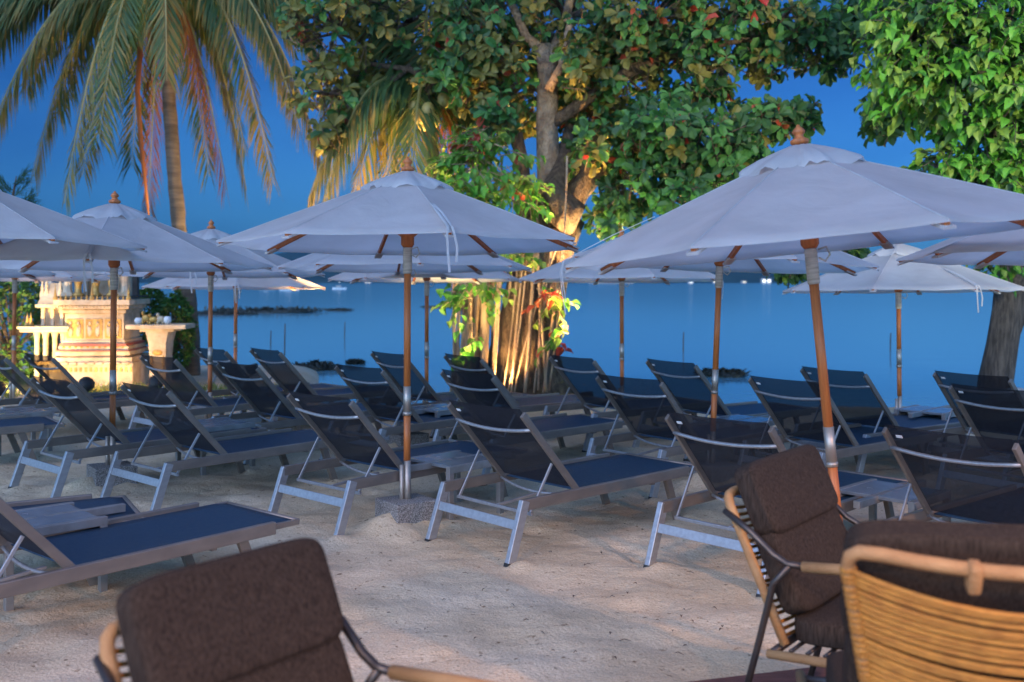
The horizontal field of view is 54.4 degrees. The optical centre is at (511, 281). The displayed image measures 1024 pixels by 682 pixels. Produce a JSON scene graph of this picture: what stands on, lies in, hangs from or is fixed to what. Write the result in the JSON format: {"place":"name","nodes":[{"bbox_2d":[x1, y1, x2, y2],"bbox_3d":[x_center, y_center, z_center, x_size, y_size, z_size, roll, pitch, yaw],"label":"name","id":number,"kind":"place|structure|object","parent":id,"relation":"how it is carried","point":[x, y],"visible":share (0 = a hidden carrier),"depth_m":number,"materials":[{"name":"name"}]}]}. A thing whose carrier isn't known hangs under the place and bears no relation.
{"place":"outdoors","nodes":[
{"label":"outdoors","id":0,"kind":"place"},
{"bbox_2d":[1,380,277,398],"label":"grass","id":1,"kind":"structure","parent":0,"point":[104,388],"depth_m":14.88,"materials":[{"name":"plant"}]},
{"bbox_2d":[18,252,806,282],"bbox_3d":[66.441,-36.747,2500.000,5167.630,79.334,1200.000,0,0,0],"label":"hills","id":2,"kind":"structure","parent":0,"point":[734,277],"depth_m":1962.51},
{"bbox_2d":[0,365,976,681],"bbox_3d":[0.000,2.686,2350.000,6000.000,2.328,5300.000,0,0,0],"label":"ground","id":3,"kind":"structure","parent":0,"point":[386,571],"depth_m":5.50,"materials":[{"name":"beige sand"}]},
{"bbox_2d":[0,381,5,395],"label":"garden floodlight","id":4,"kind":"object","parent":3,"relation":"on","point":[2,387],"visible":0.86,"depth_m":13.86,"materials":[{"name":"black metal"}]},
{"bbox_2d":[0,164,42,361],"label":"casuarina tree","id":5,"kind":"object","parent":3,"relation":"on","point":[8,188],"visible":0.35,"depth_m":23.95,"materials":[{"name":"green plant"}]},
{"bbox_2d":[0,281,51,383],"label":"hedge","id":6,"kind":"object","parent":3,"relation":"on","point":[6,340],"visible":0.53,"depth_m":16.01,"materials":[{"name":"green plant"}]},
{"bbox_2d":[0,269,55,279],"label":"beach umbrella","id":7,"kind":"object","parent":3,"relation":"on","point":[15,273],"visible":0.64,"depth_m":10.53,"materials":[{"name":"white fabric"}]},
{"bbox_2d":[0,406,59,455],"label":"side table","id":8,"kind":"object","parent":3,"relation":"on","point":[31,411],"visible":0.67,"depth_m":9.81,"materials":[{"name":"grey wood"}]},
{"bbox_2d":[0,415,64,459],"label":"sun lounger","id":9,"kind":"object","parent":3,"relation":"on","point":[20,425],"visible":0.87,"depth_m":9.19,"materials":[{"name":"black fabric"}]},
{"bbox_2d":[17,281,70,377],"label":"spirit house","id":10,"kind":"structure","parent":3,"relation":"on","point":[52,320],"depth_m":15.60,"materials":[{"name":"beige stone"}]},
{"bbox_2d":[28,301,60,376],"bbox_3d":[-8.004,0.992,17.415,0.830,1.465,0.809,0,0,0],"label":"hedge","id":11,"kind":"object","parent":3,"relation":"on","point":[59,336],"visible":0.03,"depth_m":17.22,"materials":[{"name":"green plant"}]},
{"bbox_2d":[0,271,109,398],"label":"beach umbrella","id":12,"kind":"object","parent":3,"relation":"on","point":[69,276],"visible":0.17,"depth_m":13.21,"materials":[{"name":"white fabric"}]},
{"bbox_2d":[3,501,125,610],"bbox_3d":[-2.519,1.459,5.324,0.900,0.410,0.510,0,0,-44],"label":"side table","id":13,"kind":"object","parent":3,"relation":"on","point":[44,520],"visible":0.63,"depth_m":5.30,"materials":[{"name":"grey metal"}]},
{"bbox_2d":[0,189,146,252],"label":"beach umbrella","id":14,"kind":"object","parent":3,"relation":"on","point":[20,218],"visible":0.73,"depth_m":6.43,"materials":[{"name":"white fabric"}]},
{"bbox_2d":[0,355,148,426],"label":"sun lounger","id":15,"kind":"object","parent":3,"relation":"on","point":[15,376],"visible":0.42,"depth_m":10.86,"materials":[{"name":"black fabric"}]},
{"bbox_2d":[14,353,135,438],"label":"sun lounger","id":16,"kind":"object","parent":3,"relation":"on","point":[49,367],"visible":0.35,"depth_m":10.69,"materials":[{"name":"black fabric"}]},
{"bbox_2d":[6,494,144,585],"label":"sun lounger","id":17,"kind":"object","parent":3,"relation":"on","point":[84,501],"visible":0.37,"depth_m":5.86,"materials":[{"name":"blue fabric"}]},
{"bbox_2d":[78,377,94,392],"bbox_3d":[-6.162,1.523,14.367,0.230,0.308,0.225,0,0,0],"label":"garden floodlight","id":18,"kind":"object","parent":3,"relation":"on","point":[87,384],"visible":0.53,"depth_m":14.31,"materials":[{"name":"black metal"}]},
{"bbox_2d":[53,275,149,387],"bbox_3d":[-6.565,0.328,15.981,1.268,2.734,1.188,0,0,-4],"label":"spirit shrine","id":19,"kind":"object","parent":3,"relation":"on","point":[84,349],"visible":0.52,"depth_m":15.54,"materials":[{"name":"beige stone"}]},
{"bbox_2d":[132,276,138,298],"bbox_3d":[-6.429,0.498,17.000,0.100,2.500,0.100,0,0,0],"label":"timber post","id":20,"kind":"object","parent":3,"relation":"on","point":[135,285],"depth_m":16.95,"materials":[{"name":"wood"}]},
{"bbox_2d":[0,191,272,486],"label":"beach umbrella","id":21,"kind":"object","parent":3,"relation":"on","point":[170,249],"visible":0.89,"depth_m":7.82,"materials":[{"name":"white fabric"}]},
{"bbox_2d":[8,375,266,497],"bbox_3d":[-3.070,1.209,8.350,0.784,0.928,1.929,0,0,42],"label":"sun lounger","id":22,"kind":"object","parent":3,"relation":"on","point":[81,412],"visible":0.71,"depth_m":7.93,"materials":[{"name":"black fabric"}]},
{"bbox_2d":[0,498,299,598],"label":"sun lounger","id":23,"kind":"object","parent":3,"relation":"on","point":[184,532],"visible":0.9,"depth_m":5.00,"materials":[{"name":"blue fabric"}]},
{"bbox_2d":[139,282,170,344],"bbox_3d":[-6.379,0.854,17.600,0.754,1.696,0.748,0,0,0],"label":"topiary bush","id":24,"kind":"object","parent":3,"relation":"on","point":[157,295],"visible":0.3,"depth_m":17.47,"materials":[{"name":"green plant"}]},
{"bbox_2d":[148,375,162,387],"bbox_3d":[-5.222,1.514,14.573,0.231,0.303,0.239,0,0,0],"label":"garden floodlight","id":25,"kind":"object","parent":3,"relation":"on","point":[153,381],"visible":0.48,"depth_m":14.49,"materials":[{"name":"black metal"}]},
{"bbox_2d":[126,323,194,376],"bbox_3d":[-5.536,1.179,15.700,0.908,1.028,0.620,0,0,-4],"label":"offering table","id":26,"kind":"object","parent":3,"relation":"on","point":[160,337],"visible":0.72,"depth_m":15.48,"materials":[{"name":"beige stone"}]},
{"bbox_2d":[134,318,141,323],"bbox_3d":[-5.860,0.613,15.620,0.130,0.100,0.130,0,0,0],"label":"bowl","id":27,"kind":"object","parent":26,"relation":"on","point":[137,320],"visible":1,"depth_m":15.57,"materials":[{"name":"white ceramic"}]},
{"bbox_2d":[141,311,149,323],"bbox_3d":[-5.746,0.559,15.620,0.135,0.212,0.100,0,0,0],"label":"figurine","id":28,"kind":"object","parent":26,"relation":"on","point":[145,318],"visible":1,"depth_m":15.58,"materials":[{"name":"paint"}]},
{"bbox_2d":[148,313,156,323],"bbox_3d":[-5.630,0.580,15.620,0.156,0.170,0.100,0,0,0],"label":"figurine","id":29,"kind":"object","parent":26,"relation":"on","point":[153,319],"visible":1,"depth_m":15.58,"materials":[{"name":"paint"}]},
{"bbox_2d":[156,313,164,323],"bbox_3d":[-5.513,0.575,15.620,0.135,0.180,0.100,0,0,0],"label":"figurine","id":30,"kind":"object","parent":26,"relation":"on","point":[160,318],"visible":1,"depth_m":15.58,"materials":[{"name":"white ceramic"}]},
{"bbox_2d":[164,316,170,323],"bbox_3d":[-5.406,0.603,15.620,0.120,0.120,0.120,0,0,0],"label":"pot","id":31,"kind":"object","parent":26,"relation":"on","point":[167,319],"visible":1,"depth_m":15.58,"materials":[{"name":"white ceramic"}]},
{"bbox_2d":[0,0,332,375],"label":"coconut palm","id":32,"kind":"object","parent":3,"relation":"on","point":[119,28],"visible":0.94,"depth_m":17.32,"materials":[{"name":"green plant"}]},
{"bbox_2d":[156,289,198,367],"bbox_3d":[-5.705,0.891,16.900,0.783,1.620,0.771,0,0,0],"label":"topiary bush","id":33,"kind":"object","parent":3,"relation":"on","point":[185,311],"visible":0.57,"depth_m":16.82,"materials":[{"name":"green plant"}]},
{"bbox_2d":[94,220,324,418],"bbox_3d":[-3.345,0.455,11.037,2.325,2.289,2.341,0,0,14],"label":"beach umbrella","id":34,"kind":"object","parent":3,"relation":"on","point":[211,233],"visible":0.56,"depth_m":11.01,"materials":[{"name":"white fabric"}]},
{"bbox_2d":[128,354,301,429],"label":"sun lounger","id":35,"kind":"object","parent":3,"relation":"on","point":[175,377],"visible":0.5,"depth_m":10.29,"materials":[{"name":"black fabric"}]},
{"bbox_2d":[175,417,260,474],"bbox_3d":[-2.645,1.455,8.874,0.900,0.410,0.510,0,0,-44],"label":"side table","id":36,"kind":"object","parent":3,"relation":"on","point":[218,424],"visible":0.52,"depth_m":8.83,"materials":[{"name":"grey wood"}]},
{"bbox_2d":[100,382,337,510],"bbox_3d":[-2.189,1.225,7.960,0.784,0.928,1.929,0,0,42],"label":"sun lounger","id":37,"kind":"object","parent":3,"relation":"on","point":[174,420],"visible":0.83,"depth_m":7.60,"materials":[{"name":"black fabric"}]},
{"bbox_2d":[142,277,325,395],"bbox_3d":[-3.896,0.543,14.021,2.412,2.136,2.430,0,-1,0],"label":"beach umbrella","id":38,"kind":"object","parent":3,"relation":"on","point":[234,284],"visible":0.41,"depth_m":13.45,"materials":[{"name":"white fabric"}]},
{"bbox_2d":[189,347,341,414],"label":"sun lounger","id":39,"kind":"object","parent":3,"relation":"on","point":[221,355],"visible":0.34,"depth_m":11.67,"materials":[{"name":"black fabric"}]},
{"bbox_2d":[206,361,381,464],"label":"sun lounger","id":40,"kind":"object","parent":3,"relation":"on","point":[254,386],"visible":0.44,"depth_m":9.46,"materials":[{"name":"black fabric"}]},
{"bbox_2d":[240,347,394,430],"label":"sun lounger","id":41,"kind":"object","parent":3,"relation":"on","point":[281,370],"visible":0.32,"depth_m":11.24,"materials":[{"name":"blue fabric"}]},
{"bbox_2d":[268,390,508,534],"bbox_3d":[-0.772,1.220,7.310,0.784,0.928,1.929,0,0,42],"label":"sun lounger","id":42,"kind":"object","parent":3,"relation":"on","point":[347,432],"visible":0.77,"depth_m":6.89,"materials":[{"name":"black fabric"}]},
{"bbox_2d":[319,364,459,471],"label":"sun lounger","id":43,"kind":"object","parent":3,"relation":"on","point":[377,393],"visible":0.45,"depth_m":9.20,"materials":[{"name":"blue fabric"}]},
{"bbox_2d":[216,157,579,522],"bbox_3d":[-0.711,0.412,6.754,2.401,2.533,2.418,0,-2,0],"label":"beach umbrella","id":44,"kind":"object","parent":3,"relation":"on","point":[407,212],"visible":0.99,"depth_m":6.53,"materials":[{"name":"white fabric"}]},
{"bbox_2d":[277,253,531,446],"bbox_3d":[-1.031,0.478,9.796,2.325,2.435,2.324,0,0,11],"label":"beach umbrella","id":45,"kind":"object","parent":3,"relation":"on","point":[318,263],"visible":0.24,"depth_m":9.61,"materials":[{"name":"white fabric"}]},
{"bbox_2d":[307,0,533,366],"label":"coconut palm","id":46,"kind":"object","parent":3,"relation":"on","point":[399,107],"visible":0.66,"depth_m":14.52,"materials":[{"name":"green plant"}]},
{"bbox_2d":[328,271,521,402],"bbox_3d":[-1.022,0.485,11.943,2.185,2.230,2.184,0,0,8],"label":"beach umbrella","id":47,"kind":"object","parent":3,"relation":"on","point":[426,279],"visible":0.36,"depth_m":11.90,"materials":[{"name":"white fabric"}]},
{"bbox_2d":[412,403,451,439],"bbox_3d":[-0.720,1.465,10.026,0.900,0.410,0.510,0,0,-44],"label":"side table","id":48,"kind":"object","parent":3,"relation":"on","point":[439,409],"visible":0.36,"depth_m":9.90,"materials":[{"name":"grey wood"}]},
{"bbox_2d":[370,351,530,425],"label":"sun lounger","id":49,"kind":"object","parent":3,"relation":"on","point":[391,365],"visible":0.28,"depth_m":10.89,"materials":[{"name":"black fabric"}]},
{"bbox_2d":[403,450,503,519],"bbox_3d":[-0.417,1.465,7.115,0.900,0.410,0.510,0,0,-44],"label":"side table","id":50,"kind":"object","parent":3,"relation":"on","point":[454,463],"visible":0.47,"depth_m":7.03,"materials":[{"name":"grey metal"}]},
{"bbox_2d":[429,353,596,439],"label":"sun lounger","id":51,"kind":"object","parent":3,"relation":"on","point":[525,403],"visible":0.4,"depth_m":10.51,"materials":[{"name":"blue fabric"}]},
{"bbox_2d":[433,369,625,485],"bbox_3d":[0.203,1.227,9.026,1.929,0.928,0.784,0,0,-42],"label":"sun lounger","id":52,"kind":"object","parent":3,"relation":"on","point":[479,389],"visible":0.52,"depth_m":8.77,"materials":[{"name":"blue fabric"}]},
{"bbox_2d":[274,0,840,394],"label":"almond tree","id":53,"kind":"object","parent":3,"relation":"on","point":[676,151],"visible":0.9,"depth_m":14.04,"materials":[{"name":"green plant"}]},
{"bbox_2d":[424,124,580,390],"bbox_3d":[-0.130,-0.313,13.616,2.162,3.671,1.616,0,0,0],"label":"climbing vine","id":54,"kind":"object","parent":53,"relation":"attached to","point":[464,147],"visible":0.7,"depth_m":13.61,"materials":[{"name":"green plant"}]},
{"bbox_2d":[424,400,695,566],"bbox_3d":[0.411,1.220,6.697,1.929,0.928,0.784,0,0,-43],"label":"sun lounger","id":55,"kind":"object","parent":3,"relation":"on","point":[511,444],"visible":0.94,"depth_m":6.37,"materials":[{"name":"blue"}]},
{"bbox_2d":[542,354,696,451],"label":"sun lounger","id":56,"kind":"object","parent":3,"relation":"on","point":[579,375],"visible":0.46,"depth_m":10.18,"materials":[{"name":"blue fabric"}]},
{"bbox_2d":[518,229,722,417],"bbox_3d":[1.314,0.491,11.842,2.342,2.241,2.324,0,0,12],"label":"beach umbrella","id":57,"kind":"object","parent":3,"relation":"on","point":[551,274],"visible":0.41,"depth_m":11.57,"materials":[{"name":"white fabric"}]},
{"bbox_2d":[586,374,780,498],"bbox_3d":[1.525,1.218,8.454,1.929,0.928,0.784,0,0,-41],"label":"sun lounger","id":58,"kind":"object","parent":3,"relation":"on","point":[642,407],"visible":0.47,"depth_m":8.12,"materials":[{"name":"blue fabric"}]},
{"bbox_2d":[632,358,767,460],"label":"sun lounger","id":59,"kind":"object","parent":3,"relation":"on","point":[688,385],"visible":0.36,"depth_m":9.75,"materials":[{"name":"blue fabric"}]},
{"bbox_2d":[573,243,878,476],"bbox_3d":[1.699,0.473,8.146,2.322,2.440,2.325,0,0,-36],"label":"beach umbrella","id":60,"kind":"object","parent":3,"relation":"on","point":[839,262],"visible":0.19,"depth_m":8.13,"materials":[{"name":"white fabric"}]},
{"bbox_2d":[717,414,783,443],"bbox_3d":[2.148,1.469,9.191,0.900,0.410,0.510,0,0,-44],"label":"side table","id":61,"kind":"object","parent":3,"relation":"on","point":[761,418],"visible":0.22,"depth_m":9.22,"materials":[{"name":"grey wood"}]},
{"bbox_2d":[690,667,825,681],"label":"terrace deck","id":62,"kind":"structure","parent":3,"relation":"on","point":[784,676],"depth_m":4.04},
{"bbox_2d":[92,538,492,681],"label":"terrace armchair","id":63,"kind":"object","parent":62,"relation":"on","point":[271,613],"visible":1,"depth_m":2.28,"materials":[{"name":"fabric"}]},
{"bbox_2d":[722,444,859,681],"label":"terrace armchair","id":64,"kind":"object","parent":62,"relation":"on","point":[794,512],"visible":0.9,"depth_m":3.51,"materials":[{"name":"fabric"}]},
{"bbox_2d":[795,520,1023,681],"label":"terrace armchair","id":65,"kind":"object","parent":62,"relation":"on","point":[930,601],"visible":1,"depth_m":2.32,"materials":[{"name":"wicker"}]},
{"bbox_2d":[643,411,908,596],"bbox_3d":[1.719,1.220,6.131,1.929,0.928,0.784,0,0,-44],"label":"sun lounger","id":66,"kind":"object","parent":3,"relation":"on","point":[719,452],"visible":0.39,"depth_m":5.77,"materials":[{"name":"black fabric"}]},
{"bbox_2d":[559,124,1023,520],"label":"beach umbrella","id":67,"kind":"object","parent":3,"relation":"on","point":[804,196],"visible":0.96,"depth_m":4.48,"materials":[{"name":"white fabric"}]},
{"bbox_2d":[748,375,889,464],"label":"sun lounger","id":68,"kind":"object","parent":3,"relation":"on","point":[793,409],"visible":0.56,"depth_m":8.02,"materials":[{"name":"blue fabric"}]},
{"bbox_2d":[790,366,964,472],"bbox_3d":[3.492,1.229,9.211,1.929,0.928,0.784,0,0,-33],"label":"sun lounger","id":69,"kind":"object","parent":3,"relation":"on","point":[856,397],"visible":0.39,"depth_m":8.86,"materials":[{"name":"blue fabric"}]},
{"bbox_2d":[766,0,1023,380],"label":"shore tree","id":70,"kind":"object","parent":3,"relation":"on","point":[951,68],"visible":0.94,"depth_m":11.29,"materials":[{"name":"green plant"}]},
{"bbox_2d":[839,478,950,520],"bbox_3d":[2.310,1.470,6.055,0.900,0.410,0.510,0,0,-44],"label":"side table","id":71,"kind":"object","parent":3,"relation":"on","point":[872,492],"visible":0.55,"depth_m":6.01,"materials":[{"name":"grey metal"}]},
{"bbox_2d":[782,244,1023,408],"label":"beach umbrella","id":72,"kind":"object","parent":3,"relation":"on","point":[890,276],"visible":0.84,"depth_m":10.05,"materials":[{"name":"white fabric"}]},
{"bbox_2d":[894,405,966,434],"bbox_3d":[4.134,1.462,9.835,0.900,0.410,0.510,0,0,-44],"label":"side table","id":73,"kind":"object","parent":3,"relation":"on","point":[919,410],"visible":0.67,"depth_m":9.74,"materials":[{"name":"grey wood"}]},
{"bbox_2d":[882,424,1023,524],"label":"sun lounger","id":74,"kind":"object","parent":3,"relation":"on","point":[977,479],"visible":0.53,"depth_m":5.24,"materials":[{"name":"black fabric"}]},
{"bbox_2d":[896,229,1023,268],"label":"beach umbrella","id":75,"kind":"object","parent":3,"relation":"on","point":[999,248],"visible":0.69,"depth_m":6.13,"materials":[{"name":"white fabric"}]},
{"bbox_2d":[929,370,1017,433],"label":"sun lounger","id":76,"kind":"object","parent":3,"relation":"on","point":[944,380],"visible":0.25,"depth_m":8.63,"materials":[{"name":"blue fabric"}]},
{"bbox_2d":[948,383,1023,453],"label":"sun lounger","id":77,"kind":"object","parent":3,"relation":"on","point":[992,412],"visible":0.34,"depth_m":7.38,"materials":[{"name":"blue fabric"}]},
{"bbox_2d":[0,0,1008,275],"label":"sky","id":78,"kind":"structure","parent":0,"point":[294,167],"materials":[{"name":"blue"}]},
{"bbox_2d":[0,283,1023,406],"bbox_3d":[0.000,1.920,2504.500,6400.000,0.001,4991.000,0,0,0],"label":"sea","id":79,"kind":"structure","parent":0,"point":[766,330],"depth_m":39.26,"materials":[{"name":"teal liquid"}]},
{"bbox_2d":[198,310,264,314],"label":"rock","id":80,"kind":"object","parent":79,"relation":"in","point":[222,312],"visible":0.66,"depth_m":57.78,"materials":[{"name":"stone"}]},
{"bbox_2d":[202,305,327,312],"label":"rock","id":81,"kind":"object","parent":79,"relation":"in","point":[268,309],"visible":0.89,"depth_m":62.13,"materials":[{"name":"stone"}]},
{"bbox_2d":[284,324,285,354],"bbox_3d":[-5.967,1.710,26.125,0.051,1.220,0.035,0,0,0],"label":"mooring stake","id":82,"kind":"object","parent":79,"relation":"in","point":[284,337],"visible":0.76,"depth_m":26.11,"materials":[{"name":"wood"}]},
{"bbox_2d":[291,359,341,370],"bbox_3d":[-4.294,1.861,21.942,1.292,0.312,1.281,0,0,-32],"label":"rock","id":83,"kind":"object","parent":79,"relation":"in","point":[316,365],"visible":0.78,"depth_m":21.68,"materials":[{"name":"stone"}]},
{"bbox_2d":[321,307,353,310],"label":"rock","id":84,"kind":"object","parent":79,"relation":"in","point":[340,309],"visible":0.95,"depth_m":66.15,"materials":[{"name":"stone"}]},
{"bbox_2d":[332,282,345,288],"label":"moored boat","id":85,"kind":"object","parent":79,"relation":"on","point":[338,286],"visible":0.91,"depth_m":258.08,"materials":[{"name":"white plastic"}]},
{"bbox_2d":[344,358,366,364],"bbox_3d":[-3.639,1.867,23.250,0.517,0.169,0.496,0,0,-24],"label":"rock","id":86,"kind":"object","parent":79,"relation":"in","point":[356,361],"visible":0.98,"depth_m":23.14,"materials":[{"name":"stone"}]},
{"bbox_2d":[700,367,750,377],"bbox_3d":[4.346,1.890,20.373,1.254,0.298,1.094,0,0,0],"label":"rock","id":87,"kind":"object","parent":79,"relation":"in","point":[724,372],"visible":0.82,"depth_m":20.12,"materials":[{"name":"stone"}]},
{"bbox_2d":[760,276,771,282],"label":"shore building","id":88,"kind":"structure","parent":0,"point":[764,280],"depth_m":1496.00,"materials":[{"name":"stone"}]}
]}

